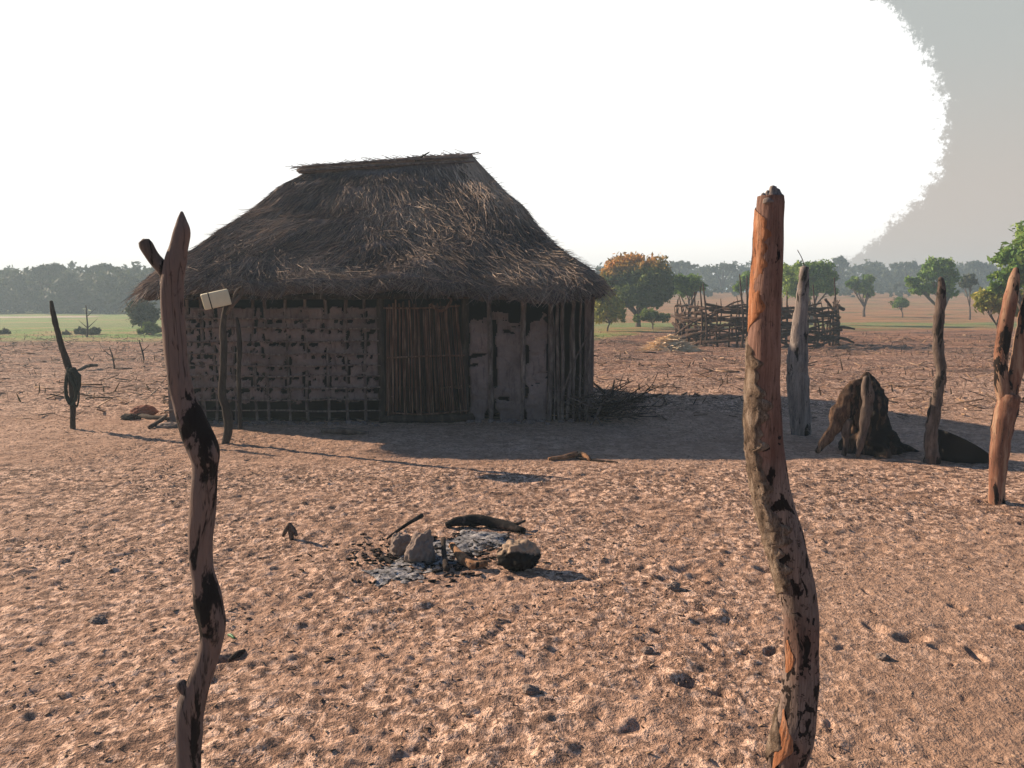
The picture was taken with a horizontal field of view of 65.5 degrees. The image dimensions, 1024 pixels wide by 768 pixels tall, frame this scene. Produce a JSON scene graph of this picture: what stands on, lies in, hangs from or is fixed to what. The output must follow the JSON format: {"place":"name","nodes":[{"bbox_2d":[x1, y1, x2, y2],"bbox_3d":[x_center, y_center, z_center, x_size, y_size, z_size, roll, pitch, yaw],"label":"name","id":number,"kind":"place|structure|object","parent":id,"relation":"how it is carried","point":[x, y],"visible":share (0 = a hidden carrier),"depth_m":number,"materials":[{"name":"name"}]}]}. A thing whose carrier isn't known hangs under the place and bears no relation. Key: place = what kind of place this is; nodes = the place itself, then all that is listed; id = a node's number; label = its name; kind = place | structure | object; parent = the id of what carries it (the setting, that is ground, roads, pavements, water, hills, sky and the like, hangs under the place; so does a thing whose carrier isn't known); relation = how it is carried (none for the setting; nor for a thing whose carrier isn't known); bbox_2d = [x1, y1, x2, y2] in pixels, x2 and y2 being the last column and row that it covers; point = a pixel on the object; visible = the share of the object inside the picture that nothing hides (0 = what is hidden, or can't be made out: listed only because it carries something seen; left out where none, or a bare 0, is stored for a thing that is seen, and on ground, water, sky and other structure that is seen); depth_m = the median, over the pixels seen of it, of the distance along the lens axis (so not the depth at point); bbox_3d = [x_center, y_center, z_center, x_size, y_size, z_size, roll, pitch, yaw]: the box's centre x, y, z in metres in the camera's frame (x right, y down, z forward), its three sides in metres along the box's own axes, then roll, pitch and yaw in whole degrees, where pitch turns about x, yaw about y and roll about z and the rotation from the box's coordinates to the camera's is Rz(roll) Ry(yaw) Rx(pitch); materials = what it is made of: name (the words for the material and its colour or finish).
{"place":"outdoors","nodes":[
{"label":"outdoors","id":0,"kind":"place"},
{"bbox_2d":[0,316,102,317],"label":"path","id":1,"kind":"structure","parent":0,"point":[50,317],"depth_m":69.89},
{"bbox_2d":[0,292,1023,767],"bbox_3d":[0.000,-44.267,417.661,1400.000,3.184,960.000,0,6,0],"label":"ground","id":2,"kind":"structure","parent":0,"point":[946,664],"depth_m":4.54,"materials":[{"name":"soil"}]},
{"bbox_2d":[0,327,10,334],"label":"bush","id":3,"kind":"object","parent":2,"relation":"on","point":[5,331],"visible":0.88,"depth_m":36.40,"materials":[{"name":"green plant"}]},
{"bbox_2d":[25,262,67,312],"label":"acacia","id":4,"kind":"object","parent":2,"relation":"on","point":[56,268],"visible":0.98,"depth_m":90.91,"materials":[{"name":"green plant"}]},
{"bbox_2d":[49,300,75,428],"bbox_3d":[-5.494,-0.179,9.767,0.248,1.686,0.088,0,6,0],"label":"thin post","id":5,"kind":"object","parent":2,"relation":"on","point":[63,351],"visible":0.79,"depth_m":9.72,"materials":[{"name":"brown wood"}]},
{"bbox_2d":[64,367,81,406],"bbox_3d":[-5.359,0.040,9.720,0.229,0.493,0.101,0,6,0],"label":"cord","id":6,"kind":"object","parent":5,"relation":"hanging from","point":[73,375],"visible":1,"depth_m":9.70,"materials":[{"name":"fabric"}]},
{"bbox_2d":[77,364,97,370],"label":"branch","id":7,"kind":"object","parent":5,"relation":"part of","point":[86,366],"visible":0.92,"depth_m":18.40,"materials":[{"name":"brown wood"}]},
{"bbox_2d":[73,326,86,334],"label":"bush","id":8,"kind":"object","parent":2,"relation":"on","point":[79,330],"visible":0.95,"depth_m":36.41,"materials":[{"name":"green plant"}]},
{"bbox_2d":[0,261,160,313],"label":"woods","id":9,"kind":"object","parent":2,"relation":"on","point":[69,290],"visible":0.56,"depth_m":90.68,"materials":[{"name":"green plant"}]},
{"bbox_2d":[81,305,96,336],"bbox_3d":[-18.041,-2.602,33.914,0.840,1.494,0.082,0,6,0],"label":"sapling","id":10,"kind":"object","parent":2,"relation":"on","point":[87,327],"visible":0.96,"depth_m":33.90,"materials":[{"name":"brown wood"}]},
{"bbox_2d":[86,326,101,334],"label":"bush","id":11,"kind":"object","parent":2,"relation":"on","point":[93,330],"visible":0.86,"depth_m":36.28,"materials":[{"name":"green plant"}]},
{"bbox_2d":[88,616,105,623],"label":"stone","id":12,"kind":"object","parent":2,"relation":"on","point":[97,619],"visible":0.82,"depth_m":3.97,"materials":[{"name":"stone"}]},
{"bbox_2d":[90,263,121,303],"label":"acacia","id":13,"kind":"object","parent":2,"relation":"on","point":[108,267],"visible":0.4,"depth_m":94.67,"materials":[{"name":"green plant"}]},
{"bbox_2d":[102,347,115,368],"bbox_3d":[-9.133,-0.589,18.039,0.278,0.503,0.039,0,6,0],"label":"sapling","id":14,"kind":"object","parent":2,"relation":"on","point":[111,355],"visible":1,"depth_m":18.03,"materials":[{"name":"brown wood"}]},
{"bbox_2d":[120,413,141,419],"bbox_3d":[-5.126,0.449,10.696,0.271,0.113,0.178,0,6,0],"label":"clod","id":15,"kind":"object","parent":2,"relation":"on","point":[130,416],"visible":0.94,"depth_m":10.64,"materials":[{"name":"brown soil"}]},
{"bbox_2d":[122,298,160,333],"bbox_3d":[-17.162,-3.158,36.895,1.586,1.934,1.476,3,7,27],"label":"round tree","id":16,"kind":"object","parent":2,"relation":"on","point":[141,312],"visible":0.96,"depth_m":36.62,"materials":[{"name":"green plant"}]},
{"bbox_2d":[138,340,147,359],"bbox_3d":[-8.791,-0.807,19.021,0.234,0.490,0.040,0,6,0],"label":"sapling","id":17,"kind":"object","parent":2,"relation":"on","point":[142,350],"visible":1,"depth_m":19.01,"materials":[{"name":"brown wood"}]},
{"bbox_2d":[130,405,158,414],"bbox_3d":[-5.129,0.387,11.105,0.410,0.199,0.275,0,6,0],"label":"clod","id":18,"kind":"object","parent":2,"relation":"on","point":[146,409],"visible":0.72,"depth_m":11.02,"materials":[{"name":"soil"}]},
{"bbox_2d":[136,321,161,334],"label":"shrub","id":19,"kind":"object","parent":2,"relation":"on","point":[152,328],"visible":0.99,"depth_m":35.76,"materials":[{"name":"green plant"}]},
{"bbox_2d":[137,413,168,419],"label":"stick","id":20,"kind":"object","parent":2,"relation":"on","point":[149,417],"visible":0.55,"depth_m":10.76,"materials":[{"name":"brown wood"}]},
{"bbox_2d":[147,414,167,428],"bbox_3d":[-4.542,0.477,10.270,0.086,0.096,0.742,-1,6,-8],"label":"stick","id":21,"kind":"object","parent":2,"relation":"on","point":[158,421],"visible":0.99,"depth_m":10.12,"materials":[{"name":"wood"}]},
{"bbox_2d":[155,422,177,427],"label":"clod","id":22,"kind":"object","parent":2,"relation":"on","point":[168,425],"visible":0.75,"depth_m":9.98,"materials":[{"name":"grey soil"}]},
{"bbox_2d":[139,211,225,767],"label":"forked post","id":23,"kind":"object","parent":2,"relation":"on","point":[199,440],"visible":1,"depth_m":2.44,"materials":[{"name":"brown wood"}]},
{"bbox_2d":[218,283,243,443],"bbox_3d":[-3.114,-0.183,8.863,0.333,1.877,0.108,0,6,0],"label":"forked stick","id":24,"kind":"object","parent":2,"relation":"on","point":[227,412],"visible":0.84,"depth_m":8.84,"materials":[{"name":"brown wood"}]},
{"bbox_2d":[201,289,231,309],"bbox_3d":[-3.215,-0.919,8.654,0.284,0.177,0.116,-16,15,-20],"label":"container","id":25,"kind":"object","parent":24,"relation":"attached to","point":[216,299],"visible":1,"depth_m":8.60,"materials":[{"name":"beige plastic"}]},
{"bbox_2d":[228,649,245,661],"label":"stick","id":26,"kind":"object","parent":2,"relation":"on","point":[234,655],"visible":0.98,"depth_m":3.58,"materials":[{"name":"brown wood"}]},
{"bbox_2d":[236,317,242,429],"bbox_3d":[-3.365,-0.085,9.845,0.091,1.481,0.068,0,6,0],"label":"thin stick","id":27,"kind":"object","parent":2,"relation":"on","point":[238,371],"visible":0.82,"depth_m":9.82,"materials":[{"name":"brown wood"}]},
{"bbox_2d":[281,522,297,539],"bbox_3d":[-1.486,0.988,5.327,0.111,0.127,0.035,0,6,0],"label":"wood chunk","id":28,"kind":"object","parent":2,"relation":"on","point":[290,529],"visible":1,"depth_m":5.31,"materials":[{"name":"brown wood"}]},
{"bbox_2d":[321,427,368,434],"bbox_3d":[-2.022,0.569,9.595,0.636,0.091,0.108,2,6,18],"label":"stick","id":29,"kind":"object","parent":2,"relation":"on","point":[343,431],"visible":1,"depth_m":9.55,"materials":[{"name":"wood"}]},
{"bbox_2d":[119,149,625,422],"bbox_3d":[-1.803,-1.612,12.333,6.489,3.950,5.829,0,6,0],"label":"thatched hut","id":30,"kind":"object","parent":2,"relation":"on","point":[383,290],"visible":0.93,"depth_m":10.39,"materials":[{"name":"brown wood"}]},
{"bbox_2d":[383,296,468,415],"bbox_3d":[-1.106,-0.351,10.319,1.096,1.566,0.124,0,6,0],"label":"door","id":31,"kind":"structure","parent":30,"relation":"in","point":[418,346],"depth_m":10.33,"materials":[{"name":"wood"}]},
{"bbox_2d":[378,557,393,563],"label":"burnt stick","id":32,"kind":"object","parent":2,"relation":"on","point":[387,559],"visible":1,"depth_m":4.87,"materials":[{"name":"brown wood"}]},
{"bbox_2d":[386,513,423,539],"bbox_3d":[-0.718,0.946,5.313,0.039,0.103,0.346,5,8,38],"label":"burnt stick","id":33,"kind":"object","parent":2,"relation":"on","point":[416,518],"visible":0.94,"depth_m":5.34,"materials":[{"name":"brown wood"}]},
{"bbox_2d":[294,527,565,585],"bbox_3d":[-0.498,1.067,5.002,1.694,0.056,1.201,0,6,0],"label":"charcoal","id":34,"kind":"object","parent":2,"relation":"on","point":[393,558],"visible":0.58,"depth_m":4.91,"materials":[{"name":"black wood"}]},
{"bbox_2d":[361,530,506,585],"bbox_3d":[-0.427,1.059,5.050,0.614,0.052,1.357,5,8,39],"label":"ash","id":35,"kind":"object","parent":2,"relation":"on","point":[465,541],"visible":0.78,"depth_m":4.95},
{"bbox_2d":[389,532,410,556],"bbox_3d":[-0.704,1.018,5.051,0.165,0.162,0.159,-17,6,2],"label":"stone","id":36,"kind":"object","parent":35,"relation":"on","point":[400,542],"visible":0.72,"depth_m":5.00,"materials":[{"name":"stone"}]},
{"bbox_2d":[404,529,435,562],"bbox_3d":[-0.568,1.010,4.901,0.193,0.229,0.177,-1,6,-8],"label":"stone","id":37,"kind":"object","parent":35,"relation":"on","point":[420,548],"visible":0.91,"depth_m":4.84,"materials":[{"name":"stone"}]},
{"bbox_2d":[441,537,449,571],"bbox_3d":[-0.409,1.033,4.839,0.042,0.119,0.338,-1,6,-9],"label":"burnt stick","id":38,"kind":"object","parent":2,"relation":"on","point":[446,566],"visible":1,"depth_m":4.81,"materials":[{"name":"brown wood"}]},
{"bbox_2d":[449,542,487,568],"bbox_3d":[-0.291,1.050,4.838,0.109,0.082,0.378,-5,8,-37],"label":"burnt log","id":39,"kind":"object","parent":2,"relation":"on","point":[462,557],"visible":1,"depth_m":4.76,"materials":[{"name":"brown wood"}]},
{"bbox_2d":[445,514,525,533],"bbox_3d":[-0.178,0.979,5.597,0.574,0.095,0.177,1,6,9],"label":"burnt log","id":40,"kind":"object","parent":2,"relation":"on","point":[480,520],"visible":1,"depth_m":5.59,"materials":[{"name":"brown wood"}]},
{"bbox_2d":[0,332,1023,420],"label":"crop litter","id":41,"kind":"object","parent":2,"relation":"on","point":[599,363],"visible":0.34,"depth_m":17.97,"materials":[{"name":"plant"}]},
{"bbox_2d":[0,331,1023,404],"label":"stubble","id":42,"kind":"object","parent":2,"relation":"on","point":[927,393],"visible":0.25,"depth_m":17.54,"materials":[{"name":"plant"}]},
{"bbox_2d":[506,520,525,524],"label":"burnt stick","id":43,"kind":"object","parent":2,"relation":"on","point":[520,522],"visible":0.59,"depth_m":5.63,"materials":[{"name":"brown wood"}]},
{"bbox_2d":[496,538,540,571],"bbox_3d":[0.039,1.015,4.740,0.246,0.197,0.213,2,7,22],"label":"stone","id":44,"kind":"object","parent":2,"relation":"on","point":[519,554],"visible":1,"depth_m":4.68,"materials":[{"name":"stone"}]},
{"bbox_2d":[522,684,540,694],"bbox_3d":[0.078,1.248,3.246,0.079,0.055,0.063,0,6,0],"label":"stone","id":45,"kind":"object","parent":2,"relation":"on","point":[530,689],"visible":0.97,"depth_m":3.23,"materials":[{"name":"stone"}]},
{"bbox_2d":[548,451,590,460],"bbox_3d":[0.580,0.730,8.076,0.441,0.073,0.218,0,6,0],"label":"stick","id":46,"kind":"object","parent":2,"relation":"on","point":[575,454],"visible":0.99,"depth_m":8.04,"materials":[{"name":"brown wood"}]},
{"bbox_2d":[590,406,601,424],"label":"branch","id":47,"kind":"object","parent":2,"relation":"on","point":[597,413],"visible":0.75,"depth_m":10.19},
{"bbox_2d":[576,457,617,462],"bbox_3d":[0.844,0.762,7.958,0.457,0.030,0.034,3,7,29],"label":"stick","id":48,"kind":"object","parent":2,"relation":"on","point":[583,458],"visible":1,"depth_m":7.95,"materials":[{"name":"brown wood"}]},
{"bbox_2d":[594,288,626,330],"bbox_3d":[4.691,-3.779,39.851,2.152,2.532,1.601,0,6,0],"label":"shrub","id":49,"kind":"object","parent":2,"relation":"on","point":[604,312],"visible":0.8,"depth_m":39.60,"materials":[{"name":"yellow plant"}]},
{"bbox_2d":[592,409,639,422],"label":"branch","id":50,"kind":"object","parent":2,"relation":"on","point":[614,414],"visible":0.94,"depth_m":10.08,"materials":[{"name":"brown wood"}]},
{"bbox_2d":[597,401,634,416],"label":"branch","id":51,"kind":"object","parent":50,"relation":"on","point":[614,409],"visible":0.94,"depth_m":10.08,"materials":[{"name":"brown wood"}]},
{"bbox_2d":[598,394,644,414],"bbox_3d":[1.422,0.283,10.322,0.716,0.116,0.186,-21,-45,18],"label":"branch","id":52,"kind":"object","parent":51,"relation":"on","point":[625,405],"visible":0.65,"depth_m":10.32,"materials":[{"name":"brown wood"}]},
{"bbox_2d":[599,252,681,326],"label":"broad tree","id":53,"kind":"object","parent":2,"relation":"on","point":[642,283],"visible":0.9,"depth_m":45.88,"materials":[{"name":"green plant"}]},
{"bbox_2d":[620,396,672,411],"bbox_3d":[1.776,0.288,10.403,0.752,0.195,0.122,-16,-29,16],"label":"branch","id":54,"kind":"object","parent":2,"relation":"on","point":[649,406],"visible":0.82,"depth_m":10.39,"materials":[{"name":"brown wood"}]},
{"bbox_2d":[640,646,654,653],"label":"stone","id":55,"kind":"object","parent":2,"relation":"on","point":[647,650],"visible":1,"depth_m":3.64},
{"bbox_2d":[632,307,670,328],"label":"shrub","id":56,"kind":"object","parent":2,"relation":"on","point":[652,315],"visible":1,"depth_m":43.67,"materials":[{"name":"green plant"}]},
{"bbox_2d":[635,333,702,351],"bbox_3d":[4.956,-1.308,24.896,2.219,0.575,1.302,0,6,0],"label":"straw heap","id":57,"kind":"object","parent":2,"relation":"on","point":[670,342],"visible":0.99,"depth_m":24.68,"materials":[{"name":"plant"}]},
{"bbox_2d":[666,581,680,590],"bbox_3d":[0.889,1.115,4.378,0.083,0.057,0.068,0,6,0],"label":"stone","id":58,"kind":"object","parent":2,"relation":"on","point":[674,585],"visible":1,"depth_m":4.36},
{"bbox_2d":[666,260,698,275],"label":"acacia","id":59,"kind":"object","parent":2,"relation":"on","point":[677,265],"visible":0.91,"depth_m":138.30,"materials":[{"name":"green plant"}]},
{"bbox_2d":[673,273,708,315],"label":"tree","id":60,"kind":"object","parent":2,"relation":"on","point":[686,285],"visible":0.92,"depth_m":47.48,"materials":[{"name":"green plant"}]},
{"bbox_2d":[708,263,737,292],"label":"acacia","id":61,"kind":"object","parent":2,"relation":"on","point":[729,267],"visible":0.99,"depth_m":140.44,"materials":[{"name":"green plant"}]},
{"bbox_2d":[732,270,749,316],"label":"tree","id":62,"kind":"object","parent":2,"relation":"on","point":[735,287],"visible":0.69,"depth_m":51.49,"materials":[{"name":"green plant"}]},
{"bbox_2d":[671,274,844,347],"bbox_3d":[8.884,-2.518,29.147,6.116,2.829,5.721,0,6,0],"label":"stick pen","id":63,"kind":"object","parent":2,"relation":"on","point":[682,319],"visible":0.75,"depth_m":27.16,"materials":[{"name":"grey wood"}]},
{"bbox_2d":[827,336,853,342],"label":"branch","id":64,"kind":"object","parent":63,"relation":"on","point":[840,338],"visible":0.99,"depth_m":27.25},
{"bbox_2d":[828,326,854,331],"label":"branch","id":65,"kind":"object","parent":63,"relation":"on","point":[838,328],"visible":1,"depth_m":27.21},
{"bbox_2d":[742,185,819,767],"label":"bark post","id":66,"kind":"object","parent":2,"relation":"on","point":[791,739],"visible":1,"depth_m":2.31,"materials":[{"name":"brown wood"}]},
{"bbox_2d":[786,250,811,435],"bbox_3d":[3.413,-0.427,9.425,0.330,2.294,0.275,0,6,0],"label":"grey post","id":67,"kind":"object","parent":2,"relation":"on","point":[798,389],"visible":0.91,"depth_m":9.35,"materials":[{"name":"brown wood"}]},
{"bbox_2d":[595,258,1022,292],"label":"distant woods","id":68,"kind":"object","parent":2,"relation":"on","point":[883,275],"visible":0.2,"depth_m":153.11,"materials":[{"name":"green plant"}]},
{"bbox_2d":[782,258,840,324],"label":"broad tree","id":69,"kind":"object","parent":2,"relation":"on","point":[822,275],"visible":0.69,"depth_m":49.10,"materials":[{"name":"green plant"}]},
{"bbox_2d":[674,282,986,296],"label":"scrub belt","id":70,"kind":"object","parent":2,"relation":"on","point":[847,290],"visible":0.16,"depth_m":120.32,"materials":[{"name":"green plant"}]},
{"bbox_2d":[832,255,849,288],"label":"acacia","id":71,"kind":"object","parent":2,"relation":"on","point":[841,261],"visible":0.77,"depth_m":148.31,"materials":[{"name":"green plant"}]},
{"bbox_2d":[844,274,875,316],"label":"tree","id":72,"kind":"object","parent":2,"relation":"on","point":[858,285],"visible":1,"depth_m":65.34,"materials":[{"name":"green plant"}]},
{"bbox_2d":[814,371,918,458],"bbox_3d":[3.717,0.376,8.319,1.133,1.041,0.677,-4,7,-33],"label":"tree stump","id":73,"kind":"object","parent":2,"relation":"on","point":[862,402],"visible":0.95,"depth_m":8.17,"materials":[{"name":"brown wood"}]},
{"bbox_2d":[875,653,890,660],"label":"stone","id":74,"kind":"object","parent":2,"relation":"on","point":[882,656],"visible":1,"depth_m":3.56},
{"bbox_2d":[888,296,909,317],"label":"tree","id":75,"kind":"object","parent":2,"relation":"on","point":[899,302],"visible":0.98,"depth_m":63.64,"materials":[{"name":"green plant"}]},
{"bbox_2d":[891,261,921,291],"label":"acacia","id":76,"kind":"object","parent":2,"relation":"on","point":[899,266],"visible":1,"depth_m":148.26,"materials":[{"name":"green plant"}]},
{"bbox_2d":[904,255,962,323],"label":"broad tree","id":77,"kind":"object","parent":2,"relation":"on","point":[932,270],"visible":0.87,"depth_m":51.32,"materials":[{"name":"green plant"}]},
{"bbox_2d":[923,277,946,464],"bbox_3d":[4.142,-0.085,7.764,0.180,1.908,0.155,0,6,0],"label":"knobbly post","id":78,"kind":"object","parent":2,"relation":"on","point":[931,450],"visible":0.94,"depth_m":7.74,"materials":[{"name":"grey wood"}]},
{"bbox_2d":[938,429,988,463],"bbox_3d":[4.531,0.676,8.068,0.564,0.464,0.634,0,6,0],"label":"rock","id":79,"kind":"object","parent":2,"relation":"on","point":[953,448],"visible":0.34,"depth_m":7.83,"materials":[{"name":"stone"}]},
{"bbox_2d":[958,272,978,319],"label":"tree","id":80,"kind":"object","parent":2,"relation":"on","point":[968,281],"visible":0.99,"depth_m":59.53,"materials":[{"name":"green plant"}]},
{"bbox_2d":[964,260,994,287],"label":"acacia","id":81,"kind":"object","parent":2,"relation":"on","point":[973,264],"visible":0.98,"depth_m":148.16,"materials":[{"name":"green plant"}]},
{"bbox_2d":[970,286,1023,328],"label":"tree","id":82,"kind":"object","parent":2,"relation":"on","point":[984,299],"visible":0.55,"depth_m":30.63,"materials":[{"name":"yellow plant"}]},
{"bbox_2d":[985,220,1023,309],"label":"tree","id":83,"kind":"object","parent":2,"relation":"on","point":[1011,256],"visible":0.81,"depth_m":29.57,"materials":[{"name":"green plant"}]},
{"bbox_2d":[988,267,1023,504],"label":"split post","id":84,"kind":"object","parent":2,"relation":"on","point":[1007,382],"visible":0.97,"depth_m":6.20,"materials":[{"name":"wood"}]},
{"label":"branch","id":85,"kind":"object","parent":2,"relation":"on","visible":0},
{"bbox_2d":[552,390,593,407],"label":"branch","id":86,"kind":"object","parent":85,"relation":"on","point":[569,397],"visible":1,"depth_m":10.13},
{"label":"branch","id":87,"kind":"object","parent":2,"relation":"on","visible":0},
{"bbox_2d":[602,407,655,419],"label":"branch","id":88,"kind":"object","parent":87,"relation":"on","point":[625,416],"visible":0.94,"depth_m":10.39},
{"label":"branch","id":89,"kind":"object","parent":88,"relation":"on","visible":0},
{"bbox_2d":[607,397,649,414],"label":"branch","id":90,"kind":"object","parent":89,"relation":"on","point":[629,406],"visible":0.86,"depth_m":10.29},
{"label":"branch","id":91,"kind":"object","parent":89,"relation":"on","visible":0},
{"bbox_2d":[590,390,613,406],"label":"branch","id":92,"kind":"object","parent":91,"relation":"on","point":[611,405],"visible":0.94,"depth_m":10.05,"materials":[{"name":"brown wood"}]},
{"bbox_2d":[596,402,647,409],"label":"branch","id":93,"kind":"object","parent":92,"relation":"on","point":[626,407],"visible":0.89,"depth_m":10.27,"materials":[{"name":"brown wood"}]},
{"bbox_2d":[619,409,652,419],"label":"branch","id":94,"kind":"object","parent":87,"relation":"on","point":[636,414],"visible":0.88,"depth_m":10.46,"materials":[{"name":"brown wood"}]},
{"bbox_2d":[0,0,1023,291],"label":"sky","id":95,"kind":"structure","parent":0,"point":[888,131],"materials":[{"name":"white"}]},
{"label":"branch","id":96,"kind":"object","parent":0,"visible":0},
{"bbox_2d":[592,374,635,403],"bbox_3d":[1.312,0.076,10.314,0.651,0.443,0.089,4,7,32],"label":"branch","id":97,"kind":"object","parent":96,"relation":"on","point":[613,388],"visible":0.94,"depth_m":10.28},
{"bbox_2d":[593,390,637,407],"bbox_3d":[1.348,0.189,10.203,0.097,0.279,0.798,-6,9,-45],"label":"branch","id":98,"kind":"object","parent":97,"relation":"on","point":[616,397],"visible":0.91,"depth_m":10.17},
{"bbox_2d":[611,377,646,409],"bbox_3d":[1.467,0.127,10.023,0.660,0.200,0.092,-27,2,41],"label":"branch","id":99,"kind":"object","parent":98,"relation":"on","point":[628,395],"visible":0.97,"depth_m":10.00,"materials":[{"name":"brown wood"}]},
{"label":"branch","id":100,"kind":"object","parent":96,"relation":"on","visible":0},
{"bbox_2d":[594,383,609,397],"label":"branch","id":101,"kind":"object","parent":100,"relation":"on","point":[599,388],"visible":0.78,"depth_m":10.47,"materials":[{"name":"brown wood"}]},
{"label":"branch","id":102,"kind":"object","parent":100,"relation":"on","visible":0},
{"bbox_2d":[598,395,635,406],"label":"branch","id":103,"kind":"object","parent":102,"relation":"on","point":[619,402],"visible":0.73,"depth_m":10.29,"materials":[{"name":"brown wood"}]},
{"bbox_2d":[603,383,668,406],"bbox_3d":[1.615,0.159,10.298,0.934,0.129,0.359,-18,15,24],"label":"branch","id":104,"kind":"object","parent":103,"relation":"on","point":[641,395],"visible":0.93,"depth_m":10.23,"materials":[{"name":"brown wood"}]},
{"label":"branch","id":105,"kind":"object","parent":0,"visible":0},
{"bbox_2d":[564,391,610,400],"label":"branch","id":106,"kind":"object","parent":105,"relation":"on","point":[577,398],"visible":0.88,"depth_m":10.20,"materials":[{"name":"brown wood"}]},
{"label":"branch","id":107,"kind":"object","parent":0,"visible":0},
{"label":"branch","id":108,"kind":"object","parent":107,"relation":"on","visible":0},
{"bbox_2d":[630,373,668,402],"bbox_3d":[1.609,0.152,10.525,0.928,0.356,0.128,-23,30,6],"label":"branch","id":109,"kind":"object","parent":108,"relation":"on","point":[648,389],"visible":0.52,"depth_m":10.48,"materials":[{"name":"brown wood"}]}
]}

